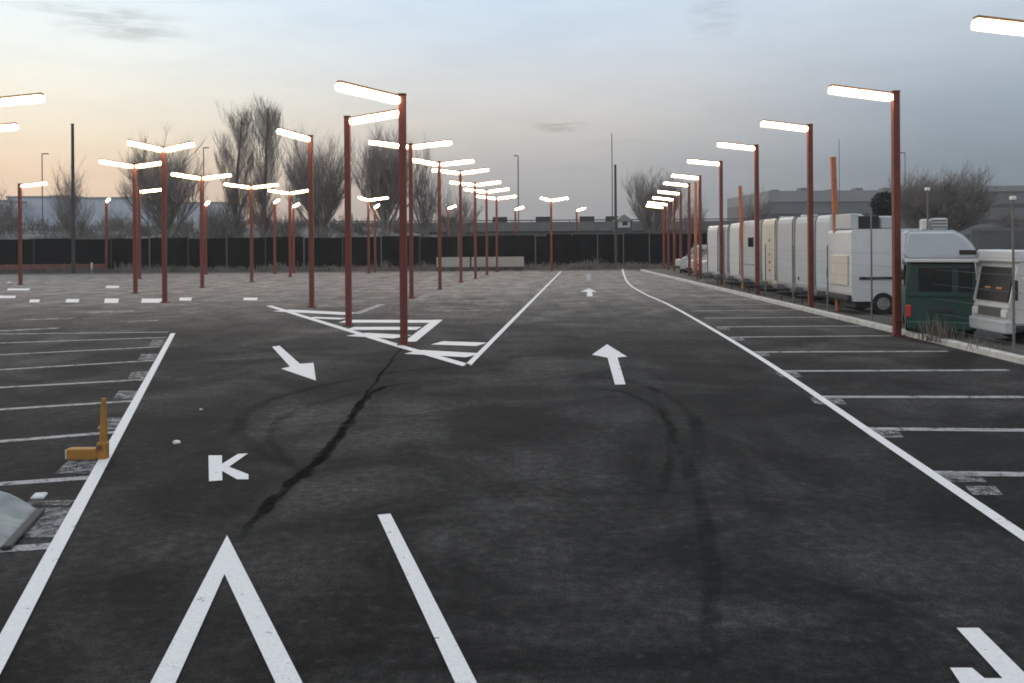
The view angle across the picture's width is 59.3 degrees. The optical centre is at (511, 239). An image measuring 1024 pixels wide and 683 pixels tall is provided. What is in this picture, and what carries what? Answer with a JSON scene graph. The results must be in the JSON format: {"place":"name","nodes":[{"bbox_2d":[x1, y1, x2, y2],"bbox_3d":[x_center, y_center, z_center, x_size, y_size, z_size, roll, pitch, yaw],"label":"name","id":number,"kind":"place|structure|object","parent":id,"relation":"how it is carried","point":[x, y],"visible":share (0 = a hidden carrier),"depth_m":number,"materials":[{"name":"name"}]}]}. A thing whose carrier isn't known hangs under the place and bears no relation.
{"place":"outdoors","nodes":[
{"label":"outdoors","id":0,"kind":"place"},
{"bbox_2d":[0,200,26,227],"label":"apartment block","id":1,"kind":"structure","parent":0,"point":[23,203],"depth_m":244.59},
{"bbox_2d":[0,225,437,255],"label":"embankment","id":2,"kind":"structure","parent":0,"point":[305,233],"depth_m":103.78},
{"bbox_2d":[0,266,671,274],"bbox_3d":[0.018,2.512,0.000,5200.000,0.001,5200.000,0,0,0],"label":"ground","id":3,"kind":"structure","parent":0,"point":[254,271],"depth_m":73.73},
{"bbox_2d":[0,179,27,231],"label":"bare tree","id":4,"kind":"object","parent":3,"relation":"on","point":[8,213],"visible":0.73,"depth_m":109.62,"materials":[{"name":"brown plant"}]},
{"bbox_2d":[6,196,80,227],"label":"office block","id":5,"kind":"structure","parent":3,"relation":"on","point":[34,206],"depth_m":250.00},
{"bbox_2d":[41,153,48,223],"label":"street lamp","id":6,"kind":"object","parent":3,"relation":"on","point":[42,181],"visible":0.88,"depth_m":149.94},
{"bbox_2d":[0,263,104,272],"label":"red rail","id":7,"kind":"object","parent":3,"relation":"on","point":[42,266],"visible":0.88,"depth_m":75.80,"materials":[{"name":"metal"}]},
{"bbox_2d":[49,195,83,225],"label":"office block","id":8,"kind":"structure","parent":3,"relation":"on","point":[82,202],"depth_m":271.42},
{"bbox_2d":[71,123,75,272],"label":"tall post","id":9,"kind":"object","parent":3,"relation":"on","point":[73,268],"visible":1,"depth_m":74.39,"materials":[{"name":"metal"}]},
{"bbox_2d":[47,157,99,238],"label":"bare tree","id":10,"kind":"object","parent":3,"relation":"on","point":[65,219],"visible":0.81,"depth_m":83.46,"materials":[{"name":"brown plant"}]},
{"bbox_2d":[104,198,109,272],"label":"lamp post","id":11,"kind":"object","parent":3,"relation":"on","point":[106,233],"visible":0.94,"depth_m":75.51,"materials":[{"name":"metal"}]},
{"bbox_2d":[97,206,132,243],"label":"bare tree","id":12,"kind":"object","parent":3,"relation":"on","point":[120,229],"visible":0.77,"depth_m":99.56,"materials":[{"name":"brown plant"}]},
{"bbox_2d":[83,197,160,228],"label":"office block","id":13,"kind":"structure","parent":3,"relation":"on","point":[119,203],"depth_m":255.00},
{"bbox_2d":[111,120,212,237],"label":"bare tree","id":14,"kind":"object","parent":3,"relation":"on","point":[177,199],"visible":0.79,"depth_m":86.66,"materials":[{"name":"brown plant"}]},
{"bbox_2d":[153,202,241,227],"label":"office block","id":15,"kind":"structure","parent":3,"relation":"on","point":[195,217],"depth_m":270.00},
{"bbox_2d":[194,208,198,217],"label":"window","id":16,"kind":"structure","parent":15,"relation":"in","point":[196,214],"depth_m":269.91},
{"bbox_2d":[197,194,232,238],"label":"bare tree","id":17,"kind":"object","parent":3,"relation":"on","point":[213,222],"visible":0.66,"depth_m":99.77,"materials":[{"name":"brown plant"}]},
{"bbox_2d":[211,97,256,237],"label":"bare tree","id":18,"kind":"object","parent":3,"relation":"on","point":[234,194],"visible":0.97,"depth_m":91.91,"materials":[{"name":"brown plant"}]},
{"bbox_2d":[240,94,285,237],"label":"bare tree","id":19,"kind":"object","parent":3,"relation":"on","point":[266,138],"visible":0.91,"depth_m":92.76,"materials":[{"name":"brown plant"}]},
{"bbox_2d":[266,202,304,236],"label":"bare tree","id":20,"kind":"object","parent":3,"relation":"on","point":[283,230],"visible":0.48,"depth_m":97.72,"materials":[{"name":"brown plant"}]},
{"bbox_2d":[0,235,573,270],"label":"screen fence","id":21,"kind":"object","parent":3,"relation":"on","point":[235,252],"visible":0.57,"depth_m":76.97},
{"bbox_2d":[277,124,356,237],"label":"bare tree","id":22,"kind":"object","parent":3,"relation":"on","point":[327,194],"visible":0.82,"depth_m":88.70,"materials":[{"name":"brown plant"}]},
{"bbox_2d":[0,256,672,273],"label":"weeds","id":23,"kind":"object","parent":3,"relation":"on","point":[284,268],"visible":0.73,"depth_m":75.49,"materials":[{"name":"brown plant"}]},
{"bbox_2d":[343,119,432,235],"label":"bare tree","id":24,"kind":"object","parent":3,"relation":"on","point":[383,181],"visible":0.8,"depth_m":88.05,"materials":[{"name":"brown plant"}]},
{"bbox_2d":[407,164,442,236],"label":"bare tree","id":25,"kind":"object","parent":3,"relation":"on","point":[422,209],"visible":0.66,"depth_m":98.09,"materials":[{"name":"brown plant"}]},
{"bbox_2d":[447,205,455,236],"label":"lamp post","id":26,"kind":"object","parent":3,"relation":"on","point":[452,206],"visible":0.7,"depth_m":77.09,"materials":[{"name":"metal"}]},
{"bbox_2d":[436,257,469,270],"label":"site barrier","id":27,"kind":"object","parent":3,"relation":"on","point":[452,263],"visible":0.95,"depth_m":73.92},
{"bbox_2d":[429,179,484,236],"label":"bare tree","id":28,"kind":"object","parent":3,"relation":"on","point":[464,218],"visible":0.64,"depth_m":99.80,"materials":[{"name":"brown plant"}]},
{"bbox_2d":[471,257,523,270],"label":"site barrier","id":29,"kind":"object","parent":3,"relation":"on","point":[517,263],"visible":0.86,"depth_m":73.92,"materials":[{"name":"concrete"}]},
{"bbox_2d":[0,207,1016,264],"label":"scrub","id":30,"kind":"object","parent":3,"relation":"on","point":[147,231],"visible":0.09,"depth_m":103.99,"materials":[{"name":"brown plant"}]},
{"bbox_2d":[514,155,518,221],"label":"street lamp","id":31,"kind":"object","parent":3,"relation":"on","point":[518,183],"visible":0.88,"depth_m":149.92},
{"bbox_2d":[514,206,522,234],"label":"lamp post","id":32,"kind":"object","parent":3,"relation":"on","point":[515,209],"visible":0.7,"depth_m":78.52,"materials":[{"name":"metal"}]},
{"bbox_2d":[541,197,567,270],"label":"lamp post","id":33,"kind":"object","parent":3,"relation":"on","point":[551,256],"visible":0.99,"depth_m":71.86,"materials":[{"name":"metal"}]},
{"bbox_2d":[336,216,774,236],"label":"low building","id":34,"kind":"structure","parent":3,"relation":"on","point":[540,226],"depth_m":111.75,"materials":[{"name":"concrete"}]},
{"bbox_2d":[576,207,584,233],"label":"lamp post","id":35,"kind":"object","parent":3,"relation":"on","point":[577,218],"visible":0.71,"depth_m":84.01,"materials":[{"name":"metal"}]},
{"bbox_2d":[614,165,617,268],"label":"tall post","id":36,"kind":"object","parent":3,"relation":"on","point":[615,215],"visible":0.9,"depth_m":75.91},
{"bbox_2d":[612,214,632,233],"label":"white hut","id":37,"kind":"object","parent":3,"relation":"on","point":[624,223],"visible":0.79,"depth_m":103.94,"materials":[{"name":"concrete"}]},
{"bbox_2d":[545,232,706,265],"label":"fence","id":38,"kind":"object","parent":3,"relation":"on","point":[638,248],"visible":0.41,"depth_m":79.98,"materials":[{"name":"metal"}]},
{"bbox_2d":[623,165,688,233],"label":"bare tree","id":39,"kind":"object","parent":3,"relation":"on","point":[656,214],"visible":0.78,"depth_m":95.61,"materials":[{"name":"brown plant"}]},
{"bbox_2d":[676,192,707,233],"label":"bare tree","id":40,"kind":"object","parent":3,"relation":"on","point":[685,216],"visible":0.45,"depth_m":111.48,"materials":[{"name":"brown plant"}]},
{"bbox_2d":[738,187,774,220],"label":"bare tree","id":41,"kind":"object","parent":3,"relation":"on","point":[761,216],"visible":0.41,"depth_m":109.42,"materials":[{"name":"brown plant"}]},
{"bbox_2d":[727,187,918,228],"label":"industrial shed","id":42,"kind":"structure","parent":3,"relation":"on","point":[794,203],"depth_m":210.00,"materials":[{"name":"metal"}]},
{"bbox_2d":[839,163,839,213],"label":"thin mast","id":43,"kind":"object","parent":3,"relation":"on","point":[839,188],"visible":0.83,"depth_m":149.94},
{"bbox_2d":[882,157,1000,231],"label":"bare tree","id":44,"kind":"object","parent":3,"relation":"on","point":[962,204],"visible":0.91,"depth_m":80.18,"materials":[{"name":"brown plant"}]},
{"bbox_2d":[985,203,1023,227],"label":"bare tree","id":45,"kind":"object","parent":3,"relation":"on","point":[1009,225],"visible":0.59,"depth_m":83.74,"materials":[{"name":"brown plant"}]},
{"bbox_2d":[0,269,1023,682],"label":"car park","id":46,"kind":"structure","parent":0,"point":[622,475],"depth_m":9.11,"materials":[{"name":"asphalt"}]},
{"bbox_2d":[0,122,16,128],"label":"lamp post","id":47,"kind":"object","parent":46,"relation":"on","point":[7,125],"visible":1,"depth_m":28.44,"materials":[{"name":"orange paint"}]},
{"bbox_2d":[0,93,43,102],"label":"lamp post","id":48,"kind":"object","parent":46,"relation":"on","point":[21,97],"visible":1,"depth_m":22.76,"materials":[{"name":"orange paint"}]},
{"bbox_2d":[0,491,47,550],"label":"plastic sheet","id":49,"kind":"object","parent":46,"relation":"on","point":[19,517],"visible":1,"depth_m":8.06,"materials":[{"name":"plastic"}]},
{"bbox_2d":[17,181,46,284],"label":"lamp post","id":50,"kind":"object","parent":46,"relation":"on","point":[20,275],"visible":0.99,"depth_m":54.06,"materials":[{"name":"metal"}]},
{"bbox_2d":[65,398,108,459],"bbox_3d":[-4.913,2.184,10.410,0.470,0.700,0.140,0,0,0],"label":"folding barrier","id":51,"kind":"object","parent":46,"relation":"on","point":[100,450],"visible":1,"depth_m":10.36,"materials":[{"name":"metal"}]},
{"bbox_2d":[99,159,160,293],"bbox_3d":[-18.360,-0.616,43.733,2.996,6.490,1.452,0,0,-18],"label":"lamp post","id":52,"kind":"object","parent":46,"relation":"on","point":[134,166],"visible":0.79,"depth_m":44.15,"materials":[{"name":"metal"}]},
{"bbox_2d":[137,188,160,278],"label":"lamp post","id":53,"kind":"object","parent":46,"relation":"on","point":[139,191],"visible":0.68,"depth_m":61.74,"materials":[{"name":"metal"}]},
{"bbox_2d":[128,140,193,302],"bbox_3d":[-13.986,-0.700,36.383,2.049,6.596,2.077,0,0,20],"label":"lamp post","id":54,"kind":"object","parent":46,"relation":"on","point":[163,149],"visible":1,"depth_m":37.37,"materials":[{"name":"metal"}]},
{"bbox_2d":[171,172,230,287],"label":"lamp post","id":55,"kind":"object","parent":46,"relation":"on","point":[201,177],"visible":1,"depth_m":49.01,"materials":[{"name":"metal"}]},
{"bbox_2d":[204,200,209,274],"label":"lamp post","id":56,"kind":"object","parent":46,"relation":"on","point":[205,232],"visible":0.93,"depth_m":69.45,"materials":[{"name":"metal"}]},
{"bbox_2d":[224,182,277,281],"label":"lamp post","id":57,"kind":"object","parent":46,"relation":"on","point":[250,187],"visible":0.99,"depth_m":55.92,"materials":[{"name":"metal"}]},
{"bbox_2d":[273,198,278,273],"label":"lamp post","id":58,"kind":"object","parent":46,"relation":"on","point":[274,224],"visible":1,"depth_m":69.92,"materials":[{"name":"metal"}]},
{"bbox_2d":[268,189,307,276],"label":"lamp post","id":59,"kind":"object","parent":46,"relation":"on","point":[289,193],"visible":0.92,"depth_m":63.39,"materials":[{"name":"metal"}]},
{"bbox_2d":[292,202,298,272],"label":"lamp post","id":60,"kind":"object","parent":46,"relation":"on","point":[293,237],"visible":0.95,"depth_m":70.51,"materials":[{"name":"metal"}]},
{"bbox_2d":[277,127,315,307],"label":"lamp post","id":61,"kind":"object","parent":46,"relation":"on","point":[309,138],"visible":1,"depth_m":33.96,"materials":[{"name":"metal"}]},
{"bbox_2d":[343,109,397,326],"bbox_3d":[-4.055,-0.613,26.201,2.080,6.282,0.401,0,0,22],"label":"lamp post","id":62,"kind":"object","parent":46,"relation":"on","point":[348,120],"visible":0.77,"depth_m":26.43,"materials":[{"name":"metal"}]},
{"bbox_2d":[358,196,387,272],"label":"lamp post","id":63,"kind":"object","parent":46,"relation":"on","point":[368,228],"visible":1,"depth_m":69.58,"materials":[{"name":"metal"}]},
{"bbox_2d":[336,80,410,345],"bbox_3d":[-3.152,-0.538,20.952,0.432,6.120,2.095,0,0,41],"label":"lamp post","id":64,"kind":"object","parent":46,"relation":"on","point":[400,98],"visible":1,"depth_m":21.50,"materials":[{"name":"metal"}]},
{"bbox_2d":[374,203,378,271],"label":"lamp post","id":65,"kind":"object","parent":46,"relation":"on","point":[376,205],"visible":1,"depth_m":71.48,"materials":[{"name":"metal"}]},
{"bbox_2d":[369,139,451,298],"bbox_3d":[-4.334,-0.873,38.646,3.567,6.807,0.914,0,0,-6],"label":"lamp post","id":66,"kind":"object","parent":46,"relation":"on","point":[410,146],"visible":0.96,"depth_m":38.84,"materials":[{"name":"metal"}]},
{"bbox_2d":[413,157,473,289],"bbox_3d":[-3.582,-0.790,45.507,3.280,6.630,1.244,0,0,-16],"label":"lamp post","id":67,"kind":"object","parent":46,"relation":"on","point":[438,163],"visible":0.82,"depth_m":45.84,"materials":[{"name":"metal"}]},
{"bbox_2d":[432,168,487,282],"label":"lamp post","id":68,"kind":"object","parent":46,"relation":"on","point":[461,172],"visible":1,"depth_m":53.18,"materials":[{"name":"metal"}]},
{"bbox_2d":[450,180,500,278],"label":"lamp post","id":69,"kind":"object","parent":46,"relation":"on","point":[475,229],"visible":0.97,"depth_m":58.29,"materials":[{"name":"metal"}]},
{"bbox_2d":[465,187,508,274],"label":"lamp post","id":70,"kind":"object","parent":46,"relation":"on","point":[486,207],"visible":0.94,"depth_m":63.97,"materials":[{"name":"metal"}]},
{"bbox_2d":[477,195,515,271],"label":"lamp post","id":71,"kind":"object","parent":46,"relation":"on","point":[496,204],"visible":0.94,"depth_m":70.46,"materials":[{"name":"metal"}]},
{"bbox_2d":[640,270,1023,364],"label":"kerb","id":72,"kind":"structure","parent":46,"relation":"on","point":[1004,355],"depth_m":25.30,"materials":[{"name":"concrete"}]},
{"bbox_2d":[829,84,905,336],"bbox_3d":[8.899,-0.715,22.628,2.062,6.305,0.364,0,0,-12],"label":"lamp post","id":73,"kind":"object","parent":46,"relation":"on","point":[894,95],"visible":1,"depth_m":22.71,"materials":[{"name":"metal"}]},
{"bbox_2d":[973,15,1023,30],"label":"lamp post","id":74,"kind":"object","parent":46,"relation":"on","point":[998,22],"visible":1,"depth_m":15.06,"materials":[{"name":"orange paint"}]},
{"bbox_2d":[0,0,1023,229],"label":"sky","id":75,"kind":"structure","parent":0,"point":[548,84],"materials":[{"name":"grey"}]},
{"bbox_2d":[638,267,1023,355],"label":"verge","id":76,"kind":"structure","parent":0,"point":[987,335],"depth_m":29.89,"materials":[{"name":"concrete"}]},
{"bbox_2d":[646,204,664,268],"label":"lamp post","id":77,"kind":"object","parent":76,"relation":"on","point":[663,215],"visible":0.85,"depth_m":72.82,"materials":[{"name":"metal"}]},
{"bbox_2d":[648,201,669,269],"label":"lamp post","id":78,"kind":"object","parent":76,"relation":"on","point":[668,248],"visible":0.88,"depth_m":70.46,"materials":[{"name":"metal"}]},
{"bbox_2d":[653,196,675,270],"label":"lamp post","id":79,"kind":"object","parent":76,"relation":"on","point":[674,240],"visible":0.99,"depth_m":67.82,"materials":[{"name":"metal"}]},
{"bbox_2d":[658,190,681,272],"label":"lamp post","id":80,"kind":"object","parent":76,"relation":"on","point":[680,220],"visible":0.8,"depth_m":64.79,"materials":[{"name":"metal"}]},
{"bbox_2d":[664,181,690,275],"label":"lamp post","id":81,"kind":"object","parent":76,"relation":"on","point":[689,222],"visible":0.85,"depth_m":59.06,"materials":[{"name":"metal"}]},
{"bbox_2d":[672,173,701,278],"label":"lamp post","id":82,"kind":"object","parent":76,"relation":"on","point":[698,177],"visible":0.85,"depth_m":54.37,"materials":[{"name":"metal"}]},
{"bbox_2d":[675,245,706,272],"bbox_3d":[13.980,1.352,64.800,4.260,2.000,1.844,0,0,0],"label":"van","id":83,"kind":"object","parent":76,"relation":"on","point":[681,263],"visible":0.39,"depth_m":63.95,"materials":[{"name":"white metal"}]},
{"bbox_2d":[694,182,696,277],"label":"orange post","id":84,"kind":"object","parent":76,"relation":"on","point":[695,227],"visible":0.86,"depth_m":56.05,"materials":[{"name":"metal"}]},
{"bbox_2d":[686,247,706,274],"bbox_3d":[13.980,1.352,60.500,4.260,2.000,1.844,0,0,0],"label":"van","id":85,"kind":"object","parent":76,"relation":"on","point":[704,256],"visible":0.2,"depth_m":60.09,"materials":[{"name":"white metal"}]},
{"bbox_2d":[687,159,722,284],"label":"lamp post","id":86,"kind":"object","parent":76,"relation":"on","point":[720,163],"visible":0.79,"depth_m":47.32,"materials":[{"name":"metal"}]},
{"bbox_2d":[697,258,713,278],"bbox_3d":[13.679,1.254,56.200,4.260,2.200,1.944,0,0,0],"label":"van","id":87,"kind":"object","parent":76,"relation":"on","point":[704,264],"visible":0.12,"depth_m":55.27,"materials":[{"name":"white metal"}]},
{"bbox_2d":[694,225,719,280],"bbox_3d":[12.945,0.694,50.100,5.621,3.330,2.600,0,0,0],"label":"caravan","id":88,"kind":"object","parent":76,"relation":"on","point":[713,241],"visible":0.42,"depth_m":49.83,"materials":[{"name":"metal"}]},
{"bbox_2d":[704,225,729,278],"bbox_3d":[12.947,0.694,47.500,5.617,3.330,2.000,0,0,0],"label":"caravan","id":89,"kind":"object","parent":76,"relation":"on","point":[726,244],"visible":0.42,"depth_m":47.03,"materials":[{"name":"metal"}]},
{"bbox_2d":[714,223,740,285],"bbox_3d":[12.946,0.669,45.150,5.617,3.380,2.100,0,0,0],"label":"caravan","id":90,"kind":"object","parent":76,"relation":"on","point":[734,241],"visible":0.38,"depth_m":45.07,"materials":[{"name":"metal"}]},
{"bbox_2d":[718,141,759,294],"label":"lamp post","id":91,"kind":"object","parent":76,"relation":"on","point":[755,147],"visible":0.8,"depth_m":39.10,"materials":[{"name":"metal"}]},
{"bbox_2d":[738,186,744,288],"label":"orange post","id":92,"kind":"object","parent":76,"relation":"on","point":[740,214],"visible":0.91,"depth_m":43.49,"materials":[{"name":"metal"}]},
{"bbox_2d":[728,216,794,288],"bbox_3d":[12.944,0.629,42.300,5.622,3.460,2.800,0,0,0],"label":"caravan","id":93,"kind":"object","parent":76,"relation":"on","point":[749,243],"visible":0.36,"depth_m":42.11,"materials":[{"name":"metal"}]},
{"bbox_2d":[748,237,753,246],"bbox_3d":[11.151,0.097,42.000,0.060,0.450,0.900,0,0,0],"label":"window","id":94,"kind":"structure","parent":93,"relation":"in","point":[750,239],"depth_m":41.88,"materials":[{"name":"black glass"}]},
{"bbox_2d":[760,216,802,295],"bbox_3d":[11.746,0.708,36.825,3.218,3.319,2.150,0,0,0],"label":"caravan","id":95,"kind":"object","parent":76,"relation":"on","point":[785,236],"visible":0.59,"depth_m":36.72,"materials":[{"name":"metal"}]},
{"bbox_2d":[745,214,817,292],"bbox_3d":[12.246,0.634,39.175,4.217,3.460,2.050,0,0,0],"label":"caravan","id":96,"kind":"object","parent":76,"relation":"on","point":[768,232],"visible":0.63,"depth_m":38.99,"materials":[{"name":"metal"}]},
{"bbox_2d":[761,120,813,307],"bbox_3d":[9.451,-0.823,30.798,2.066,6.513,0.372,0,0,-13],"label":"lamp post","id":97,"kind":"object","parent":76,"relation":"on","point":[810,232],"visible":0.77,"depth_m":30.91,"materials":[{"name":"metal"}]},
{"bbox_2d":[777,215,823,299],"bbox_3d":[11.447,0.726,34.475,2.617,3.289,2.050,0,0,0],"label":"caravan","id":98,"kind":"object","parent":76,"relation":"on","point":[800,239],"visible":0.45,"depth_m":34.60,"materials":[{"name":"metal"}]},
{"bbox_2d":[797,213,863,308],"bbox_3d":[11.197,0.727,32.050,2.117,3.289,2.100,0,0,0],"label":"caravan","id":99,"kind":"object","parent":76,"relation":"on","point":[822,226],"visible":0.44,"depth_m":32.35,"materials":[{"name":"metal"}]},
{"bbox_2d":[830,157,840,310],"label":"orange post","id":100,"kind":"object","parent":76,"relation":"on","point":[834,189],"visible":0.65,"depth_m":30.01,"materials":[{"name":"metal"}]},
{"bbox_2d":[693,187,1023,353],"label":"wire fence","id":101,"kind":"object","parent":76,"relation":"on","point":[1012,198],"visible":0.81,"depth_m":25.78,"materials":[{"name":"metal"}]},
{"bbox_2d":[868,191,891,215],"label":"evergreen tree","id":102,"kind":"object","parent":76,"relation":"on","point":[881,203],"visible":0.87,"depth_m":69.52,"materials":[{"name":"green plant"}]},
{"bbox_2d":[828,213,975,314],"bbox_3d":[12.681,0.751,29.559,4.050,3.220,2.142,0,0,0],"label":"motorhome","id":103,"kind":"object","parent":76,"relation":"on","point":[849,235],"visible":0.51,"depth_m":28.53,"materials":[{"name":"white plastic"}]},
{"bbox_2d":[913,310,945,342],"bbox_3d":[9.900,2.006,21.211,0.702,0.749,0.819,0,0,0],"label":"dry weed","id":104,"kind":"object","parent":76,"relation":"on","point":[926,331],"visible":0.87,"depth_m":21.18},
{"bbox_2d":[901,218,978,334],"bbox_3d":[11.323,0.910,24.068,2.011,2.921,4.740,0,0,22],"label":"camper van","id":105,"kind":"object","parent":76,"relation":"on","point":[923,274],"visible":0.82,"depth_m":22.01,"materials":[{"name":"green paint"}]},
{"bbox_2d":[923,321,964,342],"bbox_3d":[10.143,2.113,21.014,0.835,0.532,0.760,0,0,42],"label":"dry weed","id":106,"kind":"object","parent":76,"relation":"on","point":[941,335],"visible":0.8,"depth_m":20.96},
{"bbox_2d":[966,335,1003,350],"bbox_3d":[10.121,2.191,19.265,0.713,0.377,0.606,0,0,25],"label":"dry weed","id":107,"kind":"object","parent":76,"relation":"on","point":[983,345],"visible":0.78,"depth_m":19.37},
{"bbox_2d":[969,249,1023,338],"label":"motorhome","id":108,"kind":"object","parent":76,"relation":"on","point":[1000,262],"visible":0.9,"depth_m":20.68,"materials":[{"name":"grey paint"}]},
{"bbox_2d":[942,186,1023,240],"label":"warehouse","id":109,"kind":"structure","parent":0,"point":[1005,193],"depth_m":190.00,"materials":[{"name":"metal"}]},
{"bbox_2d":[970,228,1023,266],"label":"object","id":110,"kind":"structure","parent":0,"point":[989,238],"depth_m":75.00,"materials":[{"name":"concrete"}]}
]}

